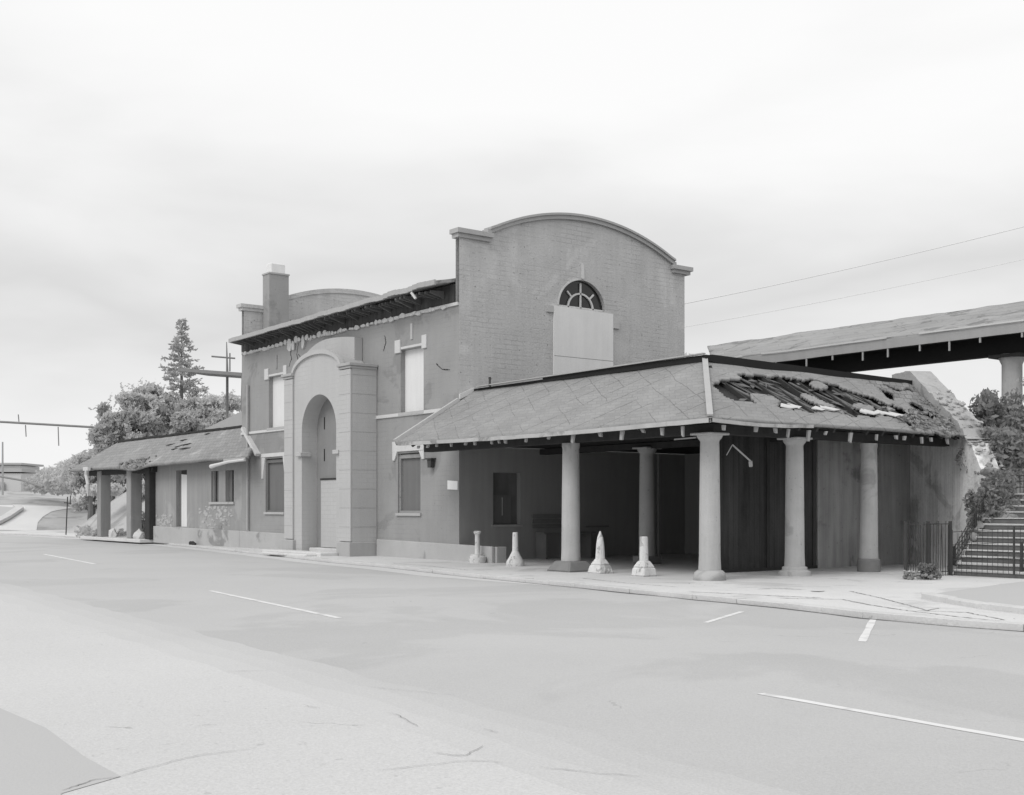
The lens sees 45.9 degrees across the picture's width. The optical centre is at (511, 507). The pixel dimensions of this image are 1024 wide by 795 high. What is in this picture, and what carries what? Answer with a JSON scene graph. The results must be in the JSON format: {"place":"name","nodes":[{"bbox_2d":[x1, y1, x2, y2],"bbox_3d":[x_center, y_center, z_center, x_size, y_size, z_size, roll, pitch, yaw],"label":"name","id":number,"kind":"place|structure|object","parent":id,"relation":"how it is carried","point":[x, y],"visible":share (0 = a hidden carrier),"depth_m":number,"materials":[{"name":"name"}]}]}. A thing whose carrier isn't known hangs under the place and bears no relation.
{"place":"outdoors","nodes":[
{"label":"outdoors","id":0,"kind":"place"},
{"bbox_2d":[0,506,12,515],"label":"verge","id":1,"kind":"structure","parent":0,"point":[3,510],"depth_m":94.38,"materials":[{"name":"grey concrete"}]},
{"bbox_2d":[0,505,71,529],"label":"driveway","id":2,"kind":"structure","parent":0,"point":[28,517],"depth_m":90.39,"materials":[{"name":"concrete"}]},
{"bbox_2d":[0,505,23,523],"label":"driveway kerb","id":3,"kind":"structure","parent":2,"relation":"on","point":[13,512],"depth_m":90.29,"materials":[{"name":"concrete"}]},
{"bbox_2d":[142,511,144,534],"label":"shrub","id":4,"kind":"object","parent":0,"point":[143,522],"visible":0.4,"depth_m":57.82,"materials":[{"name":"grey plant"}]},
{"bbox_2d":[0,599,586,794],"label":"concrete apron","id":5,"kind":"object","parent":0,"point":[121,708],"visible":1,"depth_m":9.07,"materials":[{"name":"grey concrete"}]},
{"bbox_2d":[0,708,119,794],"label":"asphalt patch","id":6,"kind":"object","parent":5,"relation":"on","point":[36,759],"visible":1,"depth_m":7.88,"materials":[{"name":"grey asphalt"}]},
{"bbox_2d":[0,594,665,794],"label":"worn edge","id":7,"kind":"object","parent":5,"relation":"on","point":[584,781],"visible":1,"depth_m":9.53,"materials":[{"name":"grey asphalt"}]},
{"bbox_2d":[0,582,799,794],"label":"worn edge","id":8,"kind":"object","parent":5,"relation":"on","point":[547,746],"visible":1,"depth_m":9.62,"materials":[{"name":"grey asphalt"}]},
{"bbox_2d":[0,535,1023,794],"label":"road","id":9,"kind":"structure","parent":0,"point":[678,681],"depth_m":13.60,"materials":[{"name":"grey asphalt"}]},
{"bbox_2d":[44,554,94,563],"bbox_3d":[-14.523,1.677,39.445,0.144,0.001,8.629,0,0,-30],"label":"road marking","id":10,"kind":"object","parent":9,"relation":"on","point":[70,559],"visible":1,"depth_m":39.12,"materials":[{"name":"paint"}]},
{"bbox_2d":[212,591,340,617],"bbox_3d":[-4.336,1.677,21.282,0.122,0.001,6.923,0,0,-30],"label":"road marking","id":11,"kind":"object","parent":9,"relation":"on","point":[279,605],"visible":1,"depth_m":20.61,"materials":[{"name":"paint"}]},
{"bbox_2d":[0,534,583,588],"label":"gutter strip","id":12,"kind":"object","parent":9,"relation":"on","point":[353,566],"visible":0.85,"depth_m":35.37,"materials":[{"name":"concrete"}]},
{"bbox_2d":[90,529,97,536],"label":"shrub","id":13,"kind":"object","parent":12,"relation":"on","point":[94,533],"visible":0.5,"depth_m":60.79,"materials":[{"name":"grey plant"}]},
{"bbox_2d":[133,529,144,538],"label":"stone block","id":14,"kind":"object","parent":12,"relation":"on","point":[138,534],"depth_m":56.29,"materials":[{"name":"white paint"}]},
{"bbox_2d":[0,533,1023,631],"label":"kerb","id":15,"kind":"structure","parent":9,"relation":"on","point":[962,622],"depth_m":21.67,"materials":[{"name":"concrete"}]},
{"bbox_2d":[50,536,1012,630],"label":"gutter dirt","id":16,"kind":"structure","parent":9,"relation":"on","point":[654,595],"depth_m":21.91,"materials":[{"name":"grey soil"}]},
{"bbox_2d":[704,611,741,622],"bbox_3d":[3.253,1.677,18.492,0.099,0.001,2.066,0,0,25],"label":"road marking","id":17,"kind":"object","parent":9,"relation":"on","point":[715,619],"visible":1,"depth_m":18.37,"materials":[{"name":"paint"}]},
{"bbox_2d":[858,619,875,641],"bbox_3d":[4.923,1.677,16.685,0.111,0.001,3.380,0,0,19],"label":"road marking","id":18,"kind":"object","parent":9,"relation":"on","point":[865,634],"visible":0.98,"depth_m":16.36,"materials":[{"name":"paint"}]},
{"bbox_2d":[759,693,1023,740],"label":"road marking","id":19,"kind":"object","parent":9,"relation":"on","point":[912,720],"visible":1,"depth_m":9.63,"materials":[{"name":"paint"}]},
{"bbox_2d":[0,530,1023,621],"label":"pavement","id":20,"kind":"structure","parent":0,"point":[836,586],"depth_m":26.02,"materials":[{"name":"grey concrete"}]},
{"bbox_2d":[64,495,70,534],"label":"sign post","id":21,"kind":"object","parent":20,"relation":"on","point":[67,512],"visible":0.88,"depth_m":69.98,"materials":[{"name":"metal"}]},
{"bbox_2d":[109,528,117,536],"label":"stone block","id":22,"kind":"object","parent":20,"relation":"on","point":[112,532],"depth_m":59.81,"materials":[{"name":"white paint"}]},
{"bbox_2d":[117,528,125,535],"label":"stone block","id":23,"kind":"object","parent":20,"relation":"on","point":[120,532],"visible":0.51,"depth_m":61.18,"materials":[{"name":"grey stone"}]},
{"bbox_2d":[69,425,260,547],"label":"station wing","id":24,"kind":"structure","parent":20,"relation":"on","point":[193,485],"depth_m":53.36,"materials":[{"name":"grey paint"}]},
{"bbox_2d":[209,470,234,503],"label":"window","id":25,"kind":"structure","parent":24,"relation":"in","point":[223,481],"depth_m":49.31,"materials":[{"name":"black"}]},
{"bbox_2d":[228,212,692,562],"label":"station building","id":26,"kind":"structure","parent":20,"relation":"on","point":[342,389],"depth_m":39.38,"materials":[{"name":"paint"}]},
{"bbox_2d":[425,458,435,467],"bbox_3d":[-2.501,-1.365,37.130,0.200,0.290,0.320,0,0,-38],"label":"wall lamp","id":27,"kind":"object","parent":26,"relation":"attached to","point":[430,462],"visible":1,"depth_m":37.09,"materials":[{"name":"metal"}]},
{"bbox_2d":[447,480,457,489],"bbox_3d":[-1.778,-0.665,36.318,0.035,0.290,0.530,0,0,-38],"label":"notice","id":28,"kind":"object","parent":26,"relation":"attached to","point":[452,485],"depth_m":36.30,"materials":[{"name":"white paper"}]},
{"bbox_2d":[557,264,602,310],"bbox_3d":[2.213,-7.145,39.084,2.024,1.450,0.215,0,0,-38],"label":"lunette window","id":29,"kind":"structure","parent":26,"relation":"in","point":[576,294],"depth_m":39.11,"materials":[{"name":"black glass"}]},
{"bbox_2d":[685,226,1023,303],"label":"power line","id":30,"kind":"object","parent":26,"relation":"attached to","point":[853,267],"visible":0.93,"depth_m":45.04,"materials":[{"name":"grey metal"}]},
{"bbox_2d":[686,259,1023,326],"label":"power line","id":31,"kind":"object","parent":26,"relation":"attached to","point":[859,294],"visible":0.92,"depth_m":58.00,"materials":[{"name":"grey metal"}]},
{"bbox_2d":[469,531,485,562],"bbox_3d":[-0.998,1.140,34.823,0.500,0.920,0.500,0,0,-38],"label":"bollard","id":32,"kind":"object","parent":20,"relation":"on","point":[477,557],"visible":1,"depth_m":34.72,"materials":[{"name":"white paint"}]},
{"bbox_2d":[506,532,523,565],"bbox_3d":[0.089,1.140,32.889,0.500,0.920,0.500,0,0,-38],"label":"bollard","id":33,"kind":"object","parent":20,"relation":"on","point":[515,558],"visible":1,"depth_m":32.79,"materials":[{"name":"white paint"}]},
{"bbox_2d":[66,563,1003,788],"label":"pavement cracks","id":34,"kind":"object","parent":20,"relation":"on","point":[632,583],"visible":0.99,"depth_m":17.87,"materials":[{"name":"grey asphalt"}]},
{"bbox_2d":[532,514,595,558],"bbox_3d":[1.652,0.910,38.169,2.150,1.380,0.580,0,0,-38],"label":"old bench","id":35,"kind":"object","parent":20,"relation":"on","point":[542,545],"visible":0.8,"depth_m":38.00,"materials":[{"name":"wood"}]},
{"bbox_2d":[588,531,612,573],"bbox_3d":[2.139,1.090,29.307,0.466,1.020,0.465,0,0,-38],"label":"bollard","id":36,"kind":"object","parent":20,"relation":"on","point":[599,564],"visible":1,"depth_m":29.21,"materials":[{"name":"white paint"}]},
{"bbox_2d":[632,536,655,576],"bbox_3d":[3.063,1.140,28.057,0.434,0.920,0.434,0,0,-38],"label":"bollard","id":37,"kind":"object","parent":20,"relation":"on","point":[643,566],"visible":1,"depth_m":27.96,"materials":[{"name":"white paint"}]},
{"bbox_2d":[393,353,966,580],"bbox_3d":[4.986,-1.115,33.629,11.725,5.430,12.550,0,0,-38],"label":"corner canopy","id":38,"kind":"object","parent":20,"relation":"on","point":[646,410],"visible":0.98,"depth_m":29.83,"materials":[{"name":"stone"}]},
{"bbox_2d":[674,437,695,439],"bbox_3d":[3.842,-1.525,26.832,0.030,0.040,0.702,0,0,-34],"label":"eaves batten","id":39,"kind":"object","parent":38,"relation":"attached to","point":[685,438],"visible":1,"depth_m":26.81,"materials":[{"name":"grey wood"}]},
{"bbox_2d":[726,444,752,466],"bbox_3d":[5.033,-1.245,26.733,0.599,0.710,0.121,0,0,1],"label":"hanging batten","id":40,"kind":"object","parent":38,"relation":"hanging from","point":[747,458],"visible":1,"depth_m":26.69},
{"bbox_2d":[719,435,909,572],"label":"plank wall","id":41,"kind":"structure","parent":20,"relation":"on","point":[752,519],"depth_m":31.58,"materials":[{"name":"wood"}]},
{"bbox_2d":[685,371,1003,567],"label":"retaining wall","id":42,"kind":"structure","parent":20,"relation":"on","point":[941,483],"depth_m":32.57,"materials":[{"name":"grey concrete"}]},
{"bbox_2d":[902,570,933,579],"bbox_3d":[9.006,1.510,26.767,0.643,0.244,0.716,0,0,-38],"label":"stone planter","id":43,"kind":"object","parent":20,"relation":"on","point":[906,575],"visible":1,"depth_m":26.56,"materials":[{"name":"grey stone"}]},
{"bbox_2d":[904,520,951,575],"bbox_3d":[9.625,0.961,27.934,1.668,1.318,0.071,0,0,-34],"label":"iron fence","id":44,"kind":"object","parent":20,"relation":"on","point":[906,544],"visible":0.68,"depth_m":27.92,"materials":[{"name":"black metal"}]},
{"bbox_2d":[917,562,941,579],"bbox_3d":[9.236,1.418,26.701,0.589,0.428,0.326,0,0,34],"label":"bush","id":45,"kind":"object","parent":20,"relation":"on","point":[928,569],"visible":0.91,"depth_m":26.64,"materials":[{"name":"grey plant"}]},
{"bbox_2d":[921,593,1023,613],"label":"island kerb","id":46,"kind":"structure","parent":20,"relation":"on","point":[992,606],"depth_m":19.23,"materials":[{"name":"concrete"}]},
{"bbox_2d":[950,526,1023,575],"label":"stair railing","id":47,"kind":"object","parent":20,"relation":"on","point":[961,544],"visible":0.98,"depth_m":27.75,"materials":[{"name":"metal"}]},
{"bbox_2d":[953,493,1023,578],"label":"outdoor steps","id":48,"kind":"structure","parent":20,"relation":"on","point":[1001,549],"depth_m":28.38,"materials":[{"name":"concrete"}]},
{"bbox_2d":[953,511,990,571],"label":"loose stones","id":49,"kind":"object","parent":48,"relation":"on","point":[980,525],"visible":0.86,"depth_m":29.26,"materials":[{"name":"grey stone"}]},
{"bbox_2d":[953,477,995,565],"bbox_3d":[11.223,0.366,29.296,2.281,2.269,0.070,0,0,-45],"label":"stair railing","id":50,"kind":"object","parent":48,"relation":"on","point":[974,517],"visible":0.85,"depth_m":29.10,"materials":[{"name":"metal"}]},
{"bbox_2d":[1012,475,1023,492],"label":"stair railing","id":51,"kind":"object","parent":48,"relation":"on","point":[1019,481],"visible":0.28,"depth_m":29.99,"materials":[{"name":"metal"}]},
{"bbox_2d":[1020,540,1023,571],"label":"stair railing","id":52,"kind":"object","parent":48,"relation":"on","point":[1021,559],"visible":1,"depth_m":27.11,"materials":[{"name":"metal"}]},
{"bbox_2d":[0,470,1023,533],"bbox_3d":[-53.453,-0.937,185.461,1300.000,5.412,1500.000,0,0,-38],"label":"ground","id":53,"kind":"structure","parent":0,"point":[54,520],"depth_m":91.26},
{"bbox_2d":[1,442,3,494],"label":"utility pole","id":54,"kind":"object","parent":53,"relation":"on","point":[2,492],"visible":0.78,"depth_m":111.93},
{"bbox_2d":[0,469,40,490],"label":"shed","id":55,"kind":"structure","parent":53,"relation":"on","point":[12,485],"depth_m":122.00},
{"bbox_2d":[0,463,43,473],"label":"house","id":56,"kind":"structure","parent":53,"relation":"on","point":[21,466],"depth_m":190.74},
{"bbox_2d":[0,476,43,487],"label":"guard rail","id":57,"kind":"object","parent":53,"relation":"on","point":[29,482],"visible":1,"depth_m":99.60,"materials":[{"name":"grey metal"}]},
{"bbox_2d":[0,414,93,445],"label":"signal gantry","id":58,"kind":"object","parent":53,"relation":"on","point":[45,424],"visible":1,"depth_m":67.95,"materials":[{"name":"grey metal"}]},
{"bbox_2d":[66,449,96,519],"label":"leafy tree","id":59,"kind":"object","parent":53,"relation":"on","point":[88,504],"visible":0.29,"depth_m":83.67,"materials":[{"name":"grey plant"}]},
{"bbox_2d":[21,448,144,496],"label":"hedge","id":60,"kind":"object","parent":53,"relation":"on","point":[51,480],"visible":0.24,"depth_m":99.86,"materials":[{"name":"grey plant"}]},
{"bbox_2d":[74,525,92,539],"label":"shrub","id":61,"kind":"object","parent":53,"relation":"on","point":[83,531],"visible":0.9,"depth_m":62.71,"materials":[{"name":"grey plant"}]},
{"bbox_2d":[86,415,129,500],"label":"leafy tree","id":62,"kind":"object","parent":53,"relation":"on","point":[99,434],"visible":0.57,"depth_m":80.83,"materials":[{"name":"grey plant"}]},
{"bbox_2d":[74,479,144,497],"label":"hedge","id":63,"kind":"object","parent":53,"relation":"on","point":[115,491],"visible":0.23,"depth_m":73.25,"materials":[{"name":"grey plant"}]},
{"bbox_2d":[90,402,151,495],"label":"leafy tree","id":64,"kind":"object","parent":53,"relation":"on","point":[128,418],"visible":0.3,"depth_m":81.77,"materials":[{"name":"grey plant"}]},
{"bbox_2d":[88,382,168,436],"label":"leafy tree","id":65,"kind":"object","parent":53,"relation":"on","point":[149,422],"visible":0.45,"depth_m":82.88,"materials":[{"name":"grey plant"}]},
{"bbox_2d":[125,377,175,428],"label":"leafy tree","id":66,"kind":"object","parent":53,"relation":"on","point":[143,389],"visible":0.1,"depth_m":84.97,"materials":[{"name":"grey plant"}]},
{"bbox_2d":[144,389,199,435],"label":"leafy tree","id":67,"kind":"object","parent":53,"relation":"on","point":[178,418],"visible":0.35,"depth_m":83.22,"materials":[{"name":"grey plant"}]},
{"bbox_2d":[158,318,213,409],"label":"conifer tree","id":68,"kind":"object","parent":53,"relation":"on","point":[173,371],"visible":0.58,"depth_m":88.68,"materials":[{"name":"grey plant"}]},
{"bbox_2d":[173,393,202,418],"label":"leafy tree","id":69,"kind":"object","parent":53,"relation":"on","point":[190,401],"visible":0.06,"depth_m":85.80,"materials":[{"name":"grey plant"}]},
{"bbox_2d":[182,391,234,430],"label":"leafy tree","id":70,"kind":"object","parent":53,"relation":"on","point":[212,411],"visible":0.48,"depth_m":84.52,"materials":[{"name":"grey plant"}]},
{"bbox_2d":[178,368,241,411],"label":"gantry","id":71,"kind":"object","parent":53,"relation":"on","point":[219,373],"visible":0.59,"depth_m":75.84,"materials":[{"name":"grey metal"}]},
{"bbox_2d":[204,411,241,429],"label":"shed","id":72,"kind":"structure","parent":53,"relation":"on","point":[235,420],"depth_m":74.00,"materials":[{"name":"grey"}]},
{"bbox_2d":[211,342,234,418],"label":"utility pole","id":73,"kind":"object","parent":53,"relation":"on","point":[227,391],"visible":0.82,"depth_m":77.95,"materials":[{"name":"grey wood"}]},
{"bbox_2d":[219,389,240,412],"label":"leafy tree","id":74,"kind":"object","parent":53,"relation":"on","point":[235,402],"visible":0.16,"depth_m":87.81,"materials":[{"name":"grey plant"}]},
{"bbox_2d":[707,301,1023,411],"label":"platform canopy","id":75,"kind":"object","parent":53,"relation":"on","point":[995,332],"visible":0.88,"depth_m":38.67,"materials":[{"name":"wood"}]},
{"bbox_2d":[968,387,1016,427],"bbox_3d":[13.226,-2.175,33.373,1.853,2.138,2.261,0,0,26],"label":"bush","id":76,"kind":"object","parent":53,"relation":"on","point":[986,403],"visible":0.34,"depth_m":32.73,"materials":[{"name":"grey plant"}]},
{"bbox_2d":[973,442,1022,538],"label":"rubble bank","id":77,"kind":"structure","parent":53,"relation":"on","point":[986,470],"depth_m":29.81,"materials":[{"name":"stone"}]},
{"bbox_2d":[962,487,986,528],"bbox_3d":[11.729,0.050,30.334,0.805,1.203,0.814,0,0,-38],"label":"bush","id":78,"kind":"object","parent":77,"relation":"on","point":[969,501],"visible":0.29,"depth_m":30.34,"materials":[{"name":"grey plant"}]},
{"bbox_2d":[954,424,1023,490],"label":"bush","id":79,"kind":"object","parent":77,"relation":"on","point":[1008,449],"visible":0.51,"depth_m":30.88,"materials":[{"name":"grey plant"}]},
{"bbox_2d":[982,468,1023,525],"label":"bush","id":80,"kind":"object","parent":77,"relation":"on","point":[1003,485],"visible":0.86,"depth_m":29.48,"materials":[{"name":"grey plant"}]},
{"bbox_2d":[975,377,1023,434],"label":"bush","id":81,"kind":"object","parent":53,"relation":"on","point":[1019,423],"visible":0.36,"depth_m":33.12,"materials":[{"name":"grey plant"}]},
{"bbox_2d":[0,0,1023,468],"label":"sky","id":82,"kind":"structure","parent":0,"point":[156,156],"materials":[{"name":"white"}]},
{"bbox_2d":[937,581,1023,605],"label":"asphalt island","id":83,"kind":"structure","parent":0,"point":[1011,593],"depth_m":20.62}
]}

